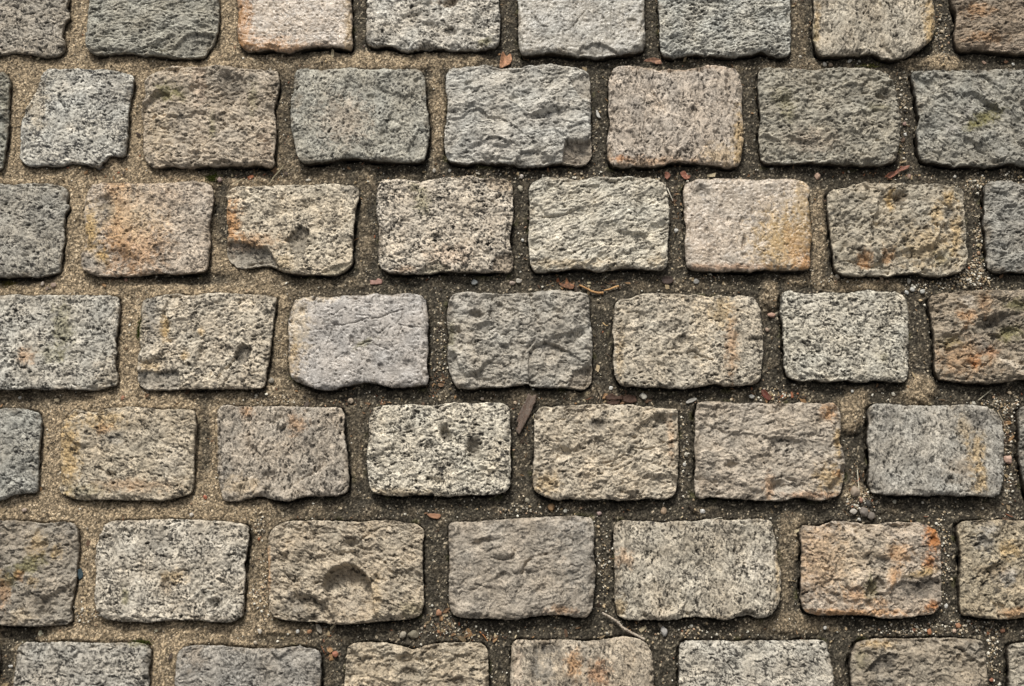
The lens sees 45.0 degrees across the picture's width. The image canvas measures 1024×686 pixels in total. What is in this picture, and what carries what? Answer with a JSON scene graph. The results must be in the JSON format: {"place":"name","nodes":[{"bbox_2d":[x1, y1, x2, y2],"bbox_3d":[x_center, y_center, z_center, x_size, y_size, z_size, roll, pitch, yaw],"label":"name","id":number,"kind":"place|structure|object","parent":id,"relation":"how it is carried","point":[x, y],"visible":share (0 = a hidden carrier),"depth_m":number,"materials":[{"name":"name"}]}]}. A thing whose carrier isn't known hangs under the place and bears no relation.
{"place":"outdoors","nodes":[
{"label":"outdoors","id":0,"kind":"place"},
{"bbox_2d":[0,0,1023,685],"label":"ground","id":1,"kind":"structure","parent":0,"point":[132,294],"depth_m":1.52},
{"bbox_2d":[0,72,12,170],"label":"granite sett","id":2,"kind":"object","parent":1,"relation":"on","point":[6,86],"visible":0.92,"depth_m":1.61,"materials":[{"name":"grey stone"}]},
{"bbox_2d":[1,280,17,288],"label":"moss cushion","id":3,"kind":"object","parent":1,"relation":"on","point":[8,283],"visible":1,"depth_m":1.56,"materials":[{"name":"green plant"}]},
{"bbox_2d":[0,408,42,500],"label":"granite sett","id":4,"kind":"object","parent":1,"relation":"on","point":[21,433],"visible":0.98,"depth_m":1.49,"materials":[{"name":"grey stone"}]},
{"bbox_2d":[0,183,70,280],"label":"granite sett","id":5,"kind":"object","parent":1,"relation":"on","point":[33,218],"visible":1,"depth_m":1.57,"materials":[{"name":"grey stone"}]},
{"bbox_2d":[0,0,70,59],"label":"granite sett","id":6,"kind":"object","parent":1,"relation":"on","point":[36,28],"visible":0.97,"depth_m":1.64,"materials":[{"name":"grey stone"}]},
{"bbox_2d":[0,520,80,626],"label":"granite sett","id":7,"kind":"object","parent":1,"relation":"on","point":[39,567],"visible":0.98,"depth_m":1.45,"materials":[{"name":"grey stone"}]},
{"bbox_2d":[0,294,120,390],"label":"granite sett","id":8,"kind":"object","parent":1,"relation":"on","point":[56,342],"visible":1,"depth_m":1.52,"materials":[{"name":"grey stone"}]},
{"bbox_2d":[19,68,135,168],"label":"granite sett","id":9,"kind":"object","parent":1,"relation":"on","point":[73,116],"visible":0.98,"depth_m":1.60,"materials":[{"name":"grey stone"}]},
{"bbox_2d":[77,568,82,579],"bbox_3d":[-0.511,0.273,1.462,0.007,0.002,0.012,-24,76,-6],"label":"blue flake","id":10,"kind":"object","parent":1,"relation":"on","point":[80,573],"visible":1,"depth_m":1.46,"materials":[{"name":"blue"}]},
{"bbox_2d":[13,641,152,685],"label":"granite sett","id":11,"kind":"object","parent":1,"relation":"on","point":[61,663],"visible":0.99,"depth_m":1.43,"materials":[{"name":"grey stone"}]},
{"bbox_2d":[59,406,197,500],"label":"granite sett","id":12,"kind":"object","parent":1,"relation":"on","point":[127,453],"visible":1,"depth_m":1.49,"materials":[{"name":"beige stone"}]},
{"bbox_2d":[136,316,140,343],"bbox_3d":[-0.465,-0.018,1.539,0.010,0.011,0.039,0,75,0],"label":"moss cushion","id":13,"kind":"object","parent":1,"relation":"on","point":[139,321],"visible":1,"depth_m":1.54,"materials":[{"name":"green plant"}]},
{"bbox_2d":[132,637,153,644],"bbox_3d":[-0.433,0.349,1.440,0.030,0.011,0.011,0,75,0],"label":"moss cushion","id":14,"kind":"object","parent":1,"relation":"on","point":[143,641],"visible":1,"depth_m":1.44,"materials":[{"name":"green plant"}]},
{"bbox_2d":[81,180,214,278],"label":"granite sett","id":15,"kind":"object","parent":1,"relation":"on","point":[137,230],"visible":1,"depth_m":1.56,"materials":[{"name":"beige stone"}]},
{"bbox_2d":[85,0,219,61],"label":"granite sett","id":16,"kind":"object","parent":1,"relation":"on","point":[177,30],"visible":0.98,"depth_m":1.64,"materials":[{"name":"grey stone"}]},
{"bbox_2d":[94,519,250,622],"bbox_3d":[-0.403,0.274,1.478,0.182,0.058,0.121,0,75,0],"label":"granite sett","id":17,"kind":"object","parent":1,"relation":"on","point":[152,570],"visible":1,"depth_m":1.45,"materials":[{"name":"grey stone"}]},
{"bbox_2d":[137,293,276,390],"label":"granite sett","id":18,"kind":"object","parent":1,"relation":"on","point":[214,341],"visible":1,"depth_m":1.53,"materials":[{"name":"grey stone"}]},
{"bbox_2d":[141,65,280,170],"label":"granite sett","id":19,"kind":"object","parent":1,"relation":"on","point":[219,117],"visible":1,"depth_m":1.61,"materials":[{"name":"grey stone"}]},
{"bbox_2d":[204,170,222,182],"bbox_3d":[-0.386,-0.214,1.594,0.024,0.009,0.019,0,75,0],"label":"moss cushion","id":20,"kind":"object","parent":1,"relation":"on","point":[211,178],"visible":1,"depth_m":1.59,"materials":[{"name":"green plant"}]},
{"bbox_2d":[175,645,321,685],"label":"granite sett","id":21,"kind":"object","parent":1,"relation":"on","point":[209,665],"visible":1,"depth_m":1.43,"materials":[{"name":"grey stone"}]},
{"bbox_2d":[215,405,349,501],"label":"granite sett","id":22,"kind":"object","parent":1,"relation":"on","point":[286,453],"visible":1,"depth_m":1.49,"materials":[{"name":"grey stone"}]},
{"bbox_2d":[226,183,359,276],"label":"granite sett","id":23,"kind":"object","parent":1,"relation":"on","point":[298,230],"visible":1,"depth_m":1.57,"materials":[{"name":"grey stone"}]},
{"bbox_2d":[237,0,352,54],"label":"granite sett","id":24,"kind":"object","parent":1,"relation":"on","point":[283,27],"visible":0.98,"depth_m":1.64,"materials":[{"name":"beige stone"}]},
{"bbox_2d":[316,624,321,633],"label":"dead leaf","id":25,"kind":"object","parent":1,"relation":"on","point":[318,628],"visible":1,"depth_m":1.45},
{"bbox_2d":[332,651,337,656],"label":"pebble","id":26,"kind":"object","parent":1,"relation":"on","point":[334,653],"visible":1,"depth_m":1.44,"materials":[{"name":"orange stone"}]},
{"bbox_2d":[267,520,424,624],"bbox_3d":[-0.196,0.275,1.475,0.187,0.063,0.122,0,75,0],"label":"granite sett","id":27,"kind":"object","parent":1,"relation":"on","point":[339,572],"visible":1,"depth_m":1.46,"materials":[{"name":"beige stone"}]},
{"bbox_2d":[288,293,428,391],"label":"granite sett","id":28,"kind":"object","parent":1,"relation":"on","point":[336,343],"visible":1,"depth_m":1.53,"materials":[{"name":"grey stone"}]},
{"bbox_2d":[290,68,429,167],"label":"granite sett","id":29,"kind":"object","parent":1,"relation":"on","point":[375,116],"visible":1,"depth_m":1.60,"materials":[{"name":"grey stone"}]},
{"bbox_2d":[370,278,382,284],"bbox_3d":[-0.172,-0.077,1.560,0.016,0.003,0.009,0,75,0],"label":"brick chip","id":30,"kind":"object","parent":1,"relation":"on","point":[376,282],"visible":1,"depth_m":1.56,"materials":[{"name":"pink brick"}]},
{"bbox_2d":[399,631,405,638],"bbox_3d":[-0.128,0.342,1.447,0.008,0.005,0.009,0,75,0],"label":"pebble","id":31,"kind":"object","parent":1,"relation":"on","point":[402,634],"visible":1,"depth_m":1.45,"materials":[{"name":"grey stone"}]},
{"bbox_2d":[408,630,418,638],"bbox_3d":[-0.115,0.342,1.446,0.011,0.006,0.011,-34,78,-9],"label":"pebble","id":32,"kind":"object","parent":1,"relation":"on","point":[413,634],"visible":1,"depth_m":1.45,"materials":[{"name":"grey stone"}]},
{"bbox_2d":[344,642,488,685],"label":"granite sett","id":33,"kind":"object","parent":1,"relation":"on","point":[434,664],"visible":1,"depth_m":1.43,"materials":[{"name":"beige stone"}]},
{"bbox_2d":[366,0,500,54],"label":"granite sett","id":34,"kind":"object","parent":1,"relation":"on","point":[410,27],"visible":1,"depth_m":1.64,"materials":[{"name":"grey stone"}]},
{"bbox_2d":[427,513,440,518],"bbox_3d":[-0.094,0.208,1.484,0.017,0.003,0.007,0,75,0],"label":"brick chip","id":35,"kind":"object","parent":1,"relation":"on","point":[434,516],"visible":1,"depth_m":1.48,"materials":[{"name":"orange brick"}]},
{"bbox_2d":[367,402,510,497],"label":"granite sett","id":36,"kind":"object","parent":1,"relation":"on","point":[452,449],"visible":1,"depth_m":1.49,"materials":[{"name":"grey stone"}]},
{"bbox_2d":[436,609,441,615],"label":"pebble","id":37,"kind":"object","parent":1,"relation":"on","point":[438,612],"visible":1,"depth_m":1.45,"materials":[{"name":"orange stone"}]},
{"bbox_2d":[376,175,513,276],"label":"granite sett","id":38,"kind":"object","parent":1,"relation":"on","point":[452,225],"visible":1,"depth_m":1.57,"materials":[{"name":"grey stone"}]},
{"bbox_2d":[500,52,511,67],"bbox_3d":[-0.008,-0.375,1.636,0.016,0.005,0.023,0,75,0],"label":"dead leaf","id":39,"kind":"object","parent":1,"relation":"on","point":[505,60],"visible":1,"depth_m":1.64,"materials":[{"name":"brown plant"}]},
{"bbox_2d":[0,0,1023,685],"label":"grit","id":40,"kind":"object","parent":1,"relation":"on","point":[986,632],"visible":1,"depth_m":1.52,"materials":[{"name":"grey gravel"}]},
{"bbox_2d":[761,389,771,399],"bbox_3d":[0.312,0.064,1.520,0.008,0.002,0.016,-37,78,-9],"label":"dead leaf","id":41,"kind":"object","parent":40,"relation":"on","point":[765,394],"visible":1,"depth_m":1.52,"materials":[{"name":"red plant"}]},
{"bbox_2d":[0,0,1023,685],"bbox_3d":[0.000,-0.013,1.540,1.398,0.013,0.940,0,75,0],"label":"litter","id":42,"kind":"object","parent":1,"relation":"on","point":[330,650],"visible":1,"depth_m":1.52,"materials":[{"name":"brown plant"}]},
{"bbox_2d":[444,64,591,170],"bbox_3d":[0.008,-0.292,1.628,0.192,0.065,0.145,0,75,0],"label":"granite sett","id":43,"kind":"object","parent":1,"relation":"on","point":[529,117],"visible":1,"depth_m":1.60,"materials":[{"name":"grey stone"}]},
{"bbox_2d":[447,289,592,391],"bbox_3d":[0.009,0.001,1.552,0.181,0.063,0.127,0,75,0],"label":"granite sett","id":44,"kind":"object","parent":1,"relation":"on","point":[539,340],"visible":1,"depth_m":1.53,"materials":[{"name":"grey stone"}]},
{"bbox_2d":[448,515,595,619],"bbox_3d":[0.011,0.270,1.478,0.176,0.064,0.122,0,75,0],"label":"granite sett","id":45,"kind":"object","parent":1,"relation":"on","point":[512,569],"visible":1,"depth_m":1.45,"materials":[{"name":"grey stone"}]},
{"bbox_2d":[516,393,536,434],"bbox_3d":[0.016,0.086,1.513,0.013,0.004,0.055,23,76,6],"label":"bark strip","id":46,"kind":"object","parent":1,"relation":"on","point":[525,410],"visible":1,"depth_m":1.51,"materials":[{"name":"brown wood"}]},
{"bbox_2d":[548,503,554,510],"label":"pebble","id":47,"kind":"object","parent":1,"relation":"on","point":[551,506],"visible":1,"depth_m":1.48,"materials":[{"name":"brown stone"}]},
{"bbox_2d":[559,278,573,288],"bbox_3d":[0.069,-0.073,1.556,0.018,0.004,0.012,42,79,10],"label":"dead leaf","id":48,"kind":"object","parent":1,"relation":"on","point":[567,285],"visible":1,"depth_m":1.56,"materials":[{"name":"brown plant"}]},
{"bbox_2d":[518,0,645,62],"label":"granite sett","id":49,"kind":"object","parent":1,"relation":"on","point":[597,31],"visible":0.98,"depth_m":1.64,"materials":[{"name":"grey stone"}]},
{"bbox_2d":[510,636,653,685],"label":"granite sett","id":50,"kind":"object","parent":1,"relation":"on","point":[622,661],"visible":1,"depth_m":1.43,"materials":[{"name":"beige stone"}]},
{"bbox_2d":[579,284,602,293],"bbox_3d":[0.100,-0.067,1.556,0.033,0.004,0.006,17,76,4],"label":"twig","id":51,"kind":"object","parent":1,"relation":"on","point":[592,291],"visible":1,"depth_m":1.55,"materials":[{"name":"brown wood"}]},
{"bbox_2d":[528,176,669,274],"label":"granite sett","id":52,"kind":"object","parent":1,"relation":"on","point":[599,225],"visible":1,"depth_m":1.57,"materials":[{"name":"grey stone"}]},
{"bbox_2d":[532,403,678,500],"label":"granite sett","id":53,"kind":"object","parent":1,"relation":"on","point":[621,452],"visible":1,"depth_m":1.49,"materials":[{"name":"grey stone"}]},
{"bbox_2d":[606,400,619,404],"bbox_3d":[0.124,0.073,1.520,0.017,0.003,0.006,0,75,0],"label":"bark crumb","id":54,"kind":"object","parent":1,"relation":"on","point":[613,402],"visible":1,"depth_m":1.52,"materials":[{"name":"brown wood"}]},
{"bbox_2d":[605,393,622,399],"bbox_3d":[0.126,0.066,1.520,0.022,0.004,0.008,0,75,0],"label":"bark crumb","id":55,"kind":"object","parent":1,"relation":"on","point":[611,396],"visible":1,"depth_m":1.52,"materials":[{"name":"brown wood"}]},
{"bbox_2d":[602,612,644,640],"bbox_3d":[0.130,0.332,1.447,0.058,0.005,0.006,31,77,8],"label":"twig","id":56,"kind":"object","parent":1,"relation":"on","point":[622,627],"visible":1,"depth_m":1.44,"materials":[{"name":"brown wood"}]},
{"bbox_2d":[623,394,636,403],"bbox_3d":[0.144,0.069,1.520,0.018,0.004,0.011,0,75,0],"label":"bark crumb","id":57,"kind":"object","parent":1,"relation":"on","point":[629,399],"visible":1,"depth_m":1.52,"materials":[{"name":"brown wood"}]},
{"bbox_2d":[639,393,646,398],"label":"pebble","id":58,"kind":"object","parent":1,"relation":"on","point":[642,395],"visible":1,"depth_m":1.52,"materials":[{"name":"grey stone"}]},
{"bbox_2d":[644,58,661,63],"bbox_3d":[0.187,-0.374,1.637,0.024,0.003,0.009,0,75,0],"label":"dead leaf","id":59,"kind":"object","parent":1,"relation":"on","point":[655,60],"visible":1,"depth_m":1.64,"materials":[{"name":"brown plant"}]},
{"bbox_2d":[661,507,666,514],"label":"pebble","id":60,"kind":"object","parent":1,"relation":"on","point":[663,510],"visible":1,"depth_m":1.49,"materials":[{"name":"beige stone"}]},
{"bbox_2d":[661,626,667,635],"bbox_3d":[0.178,0.338,1.448,0.011,0.005,0.008,41,79,10],"label":"pebble","id":61,"kind":"object","parent":1,"relation":"on","point":[664,631],"visible":1,"depth_m":1.45,"materials":[{"name":"white stone"}]},
{"bbox_2d":[662,276,673,283],"bbox_3d":[0.197,-0.080,1.559,0.015,0.002,0.010,0,75,0],"label":"pebble","id":62,"kind":"object","parent":1,"relation":"on","point":[667,280],"visible":1,"depth_m":1.56,"materials":[{"name":"brown stone"}]},
{"bbox_2d":[665,172,670,178],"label":"dead leaf","id":63,"kind":"object","parent":1,"relation":"on","point":[667,175],"visible":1,"depth_m":1.60,"materials":[{"name":"brown plant"}]},
{"bbox_2d":[607,65,743,171],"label":"granite sett","id":64,"kind":"object","parent":1,"relation":"on","point":[660,119],"visible":1,"depth_m":1.60,"materials":[{"name":"grey stone"}]},
{"bbox_2d":[680,171,690,179],"bbox_3d":[0.223,-0.217,1.596,0.014,0.003,0.008,39,78,10],"label":"dead leaf","id":65,"kind":"object","parent":1,"relation":"on","point":[684,175],"visible":1,"depth_m":1.60,"materials":[{"name":"brown plant"}]},
{"bbox_2d":[612,293,763,389],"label":"granite sett","id":66,"kind":"object","parent":1,"relation":"on","point":[668,341],"visible":1,"depth_m":1.53,"materials":[{"name":"grey stone"}]},
{"bbox_2d":[686,398,696,403],"bbox_3d":[0.221,0.071,1.520,0.014,0.002,0.007,0,75,0],"label":"stone shard","id":67,"kind":"object","parent":1,"relation":"on","point":[691,400],"visible":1,"depth_m":1.52,"materials":[{"name":"grey stone"}]},
{"bbox_2d":[613,518,780,620],"bbox_3d":[0.219,0.272,1.480,0.197,0.059,0.120,0,75,0],"label":"granite sett","id":68,"kind":"object","parent":1,"relation":"on","point":[721,569],"visible":1,"depth_m":1.46,"materials":[{"name":"grey stone"}]},
{"bbox_2d":[657,0,790,61],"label":"granite sett","id":69,"kind":"object","parent":1,"relation":"on","point":[725,30],"visible":0.98,"depth_m":1.64,"materials":[{"name":"grey stone"}]},
{"bbox_2d":[682,178,811,274],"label":"granite sett","id":70,"kind":"object","parent":1,"relation":"on","point":[741,226],"visible":1,"depth_m":1.57,"materials":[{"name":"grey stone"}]},
{"bbox_2d":[678,639,833,685],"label":"granite sett","id":71,"kind":"object","parent":1,"relation":"on","point":[800,662],"visible":1,"depth_m":1.43,"materials":[{"name":"grey stone"}]},
{"bbox_2d":[694,401,845,501],"bbox_3d":[0.311,0.136,1.515,0.183,0.061,0.122,0,75,0],"label":"granite sett","id":72,"kind":"object","parent":1,"relation":"on","point":[755,451],"visible":1,"depth_m":1.49,"materials":[{"name":"grey stone"}]},
{"bbox_2d":[767,313,775,317],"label":"pebble","id":73,"kind":"object","parent":1,"relation":"on","point":[771,315],"visible":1,"depth_m":1.55,"materials":[{"name":"stone"}]},
{"bbox_2d":[814,173,819,179],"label":"pebble","id":74,"kind":"object","parent":1,"relation":"on","point":[817,176],"visible":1,"depth_m":1.60,"materials":[{"name":"grey stone"}]},
{"bbox_2d":[756,67,901,168],"bbox_3d":[0.412,-0.290,1.628,0.186,0.064,0.139,0,75,0],"label":"granite sett","id":75,"kind":"object","parent":1,"relation":"on","point":[840,117],"visible":0.98,"depth_m":1.60,"materials":[{"name":"grey stone"}]},
{"bbox_2d":[779,290,908,383],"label":"granite sett","id":76,"kind":"object","parent":1,"relation":"on","point":[853,337],"visible":0.98,"depth_m":1.53,"materials":[{"name":"grey stone"}]},
{"bbox_2d":[850,509,856,514],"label":"pebble","id":77,"kind":"object","parent":1,"relation":"on","point":[853,511],"visible":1,"depth_m":1.48,"materials":[{"name":"white stone"}]},
{"bbox_2d":[850,486,859,496],"bbox_3d":[0.412,0.179,1.484,0.012,0.007,0.012,33,78,8],"label":"pebble","id":78,"kind":"object","parent":1,"relation":"on","point":[854,491],"visible":1,"depth_m":1.48,"materials":[{"name":"beige stone"}]},
{"bbox_2d":[859,507,867,516],"bbox_3d":[0.422,0.203,1.482,0.011,0.006,0.012,0,75,0],"label":"pebble","id":79,"kind":"object","parent":1,"relation":"on","point":[863,511],"visible":1,"depth_m":1.48,"materials":[{"name":"grey stone"}]},
{"bbox_2d":[865,500,870,506],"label":"pebble","id":80,"kind":"object","parent":1,"relation":"on","point":[868,503],"visible":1,"depth_m":1.48,"materials":[{"name":"grey stone"}]},
{"bbox_2d":[798,521,941,618],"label":"granite sett","id":81,"kind":"object","parent":1,"relation":"on","point":[889,570],"visible":1,"depth_m":1.45,"materials":[{"name":"beige stone"}]},
{"bbox_2d":[857,62,883,67],"bbox_3d":[0.474,-0.368,1.638,0.043,0.006,0.010,0,75,0],"label":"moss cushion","id":82,"kind":"object","parent":1,"relation":"on","point":[869,65],"visible":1,"depth_m":1.64,"materials":[{"name":"green plant"}]},
{"bbox_2d":[867,511,874,519],"bbox_3d":[0.431,0.208,1.484,0.010,0.006,0.011,0,75,0],"label":"pebble","id":83,"kind":"object","parent":1,"relation":"on","point":[870,515],"visible":1,"depth_m":1.48,"materials":[{"name":"grey stone"}]},
{"bbox_2d":[811,0,934,63],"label":"granite sett","id":84,"kind":"object","parent":1,"relation":"on","point":[887,31],"visible":0.98,"depth_m":1.64,"materials":[{"name":"grey stone"}]},
{"bbox_2d":[826,181,967,279],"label":"granite sett","id":85,"kind":"object","parent":1,"relation":"on","point":[882,230],"visible":0.99,"depth_m":1.56,"materials":[{"name":"beige stone"}]},
{"bbox_2d":[886,165,909,177],"bbox_3d":[0.499,-0.223,1.595,0.036,0.005,0.007,-29,77,-7],"label":"dead leaf","id":86,"kind":"object","parent":1,"relation":"on","point":[894,173],"visible":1,"depth_m":1.60,"materials":[{"name":"brown plant"}]},
{"bbox_2d":[847,637,987,685],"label":"granite sett","id":87,"kind":"object","parent":1,"relation":"on","point":[935,661],"visible":1,"depth_m":1.43,"materials":[{"name":"beige stone"}]},
{"bbox_2d":[865,403,1003,496],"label":"granite sett","id":88,"kind":"object","parent":1,"relation":"on","point":[944,450],"visible":1,"depth_m":1.49,"materials":[{"name":"grey stone"}]},
{"bbox_2d":[909,69,1023,170],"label":"granite sett","id":89,"kind":"object","parent":1,"relation":"on","point":[968,119],"visible":0.98,"depth_m":1.61,"materials":[{"name":"grey stone"}]},
{"bbox_2d":[926,289,1023,385],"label":"granite sett","id":90,"kind":"object","parent":1,"relation":"on","point":[976,336],"visible":0.99,"depth_m":1.53,"materials":[{"name":"grey stone"}]},
{"bbox_2d":[948,0,1023,57],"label":"granite sett","id":91,"kind":"object","parent":1,"relation":"on","point":[993,28],"visible":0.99,"depth_m":1.64,"materials":[{"name":"brown stone"}]},
{"bbox_2d":[954,519,1023,619],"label":"granite sett","id":92,"kind":"object","parent":1,"relation":"on","point":[989,583],"visible":0.98,"depth_m":1.45,"materials":[{"name":"beige stone"}]},
{"bbox_2d":[980,180,1023,275],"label":"granite sett","id":93,"kind":"object","parent":1,"relation":"on","point":[1002,220],"visible":0.95,"depth_m":1.57,"materials":[{"name":"grey stone"}]},
{"bbox_2d":[1003,455,1011,463],"bbox_3d":[0.602,0.142,1.500,0.011,0.006,0.010,0,75,0],"label":"pebble","id":94,"kind":"object","parent":1,"relation":"on","point":[1007,459],"visible":1,"depth_m":1.50,"materials":[{"name":"pink stone"}]},
{"bbox_2d":[1005,642,1023,685],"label":"granite sett","id":95,"kind":"object","parent":1,"relation":"on","point":[1014,660],"visible":0.98,"depth_m":1.43,"materials":[{"name":"grey stone"}]},
{"bbox_2d":[1014,406,1023,498],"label":"granite sett","id":96,"kind":"object","parent":1,"relation":"on","point":[1019,425],"visible":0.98,"depth_m":1.50,"materials":[{"name":"grey stone"}]}
]}

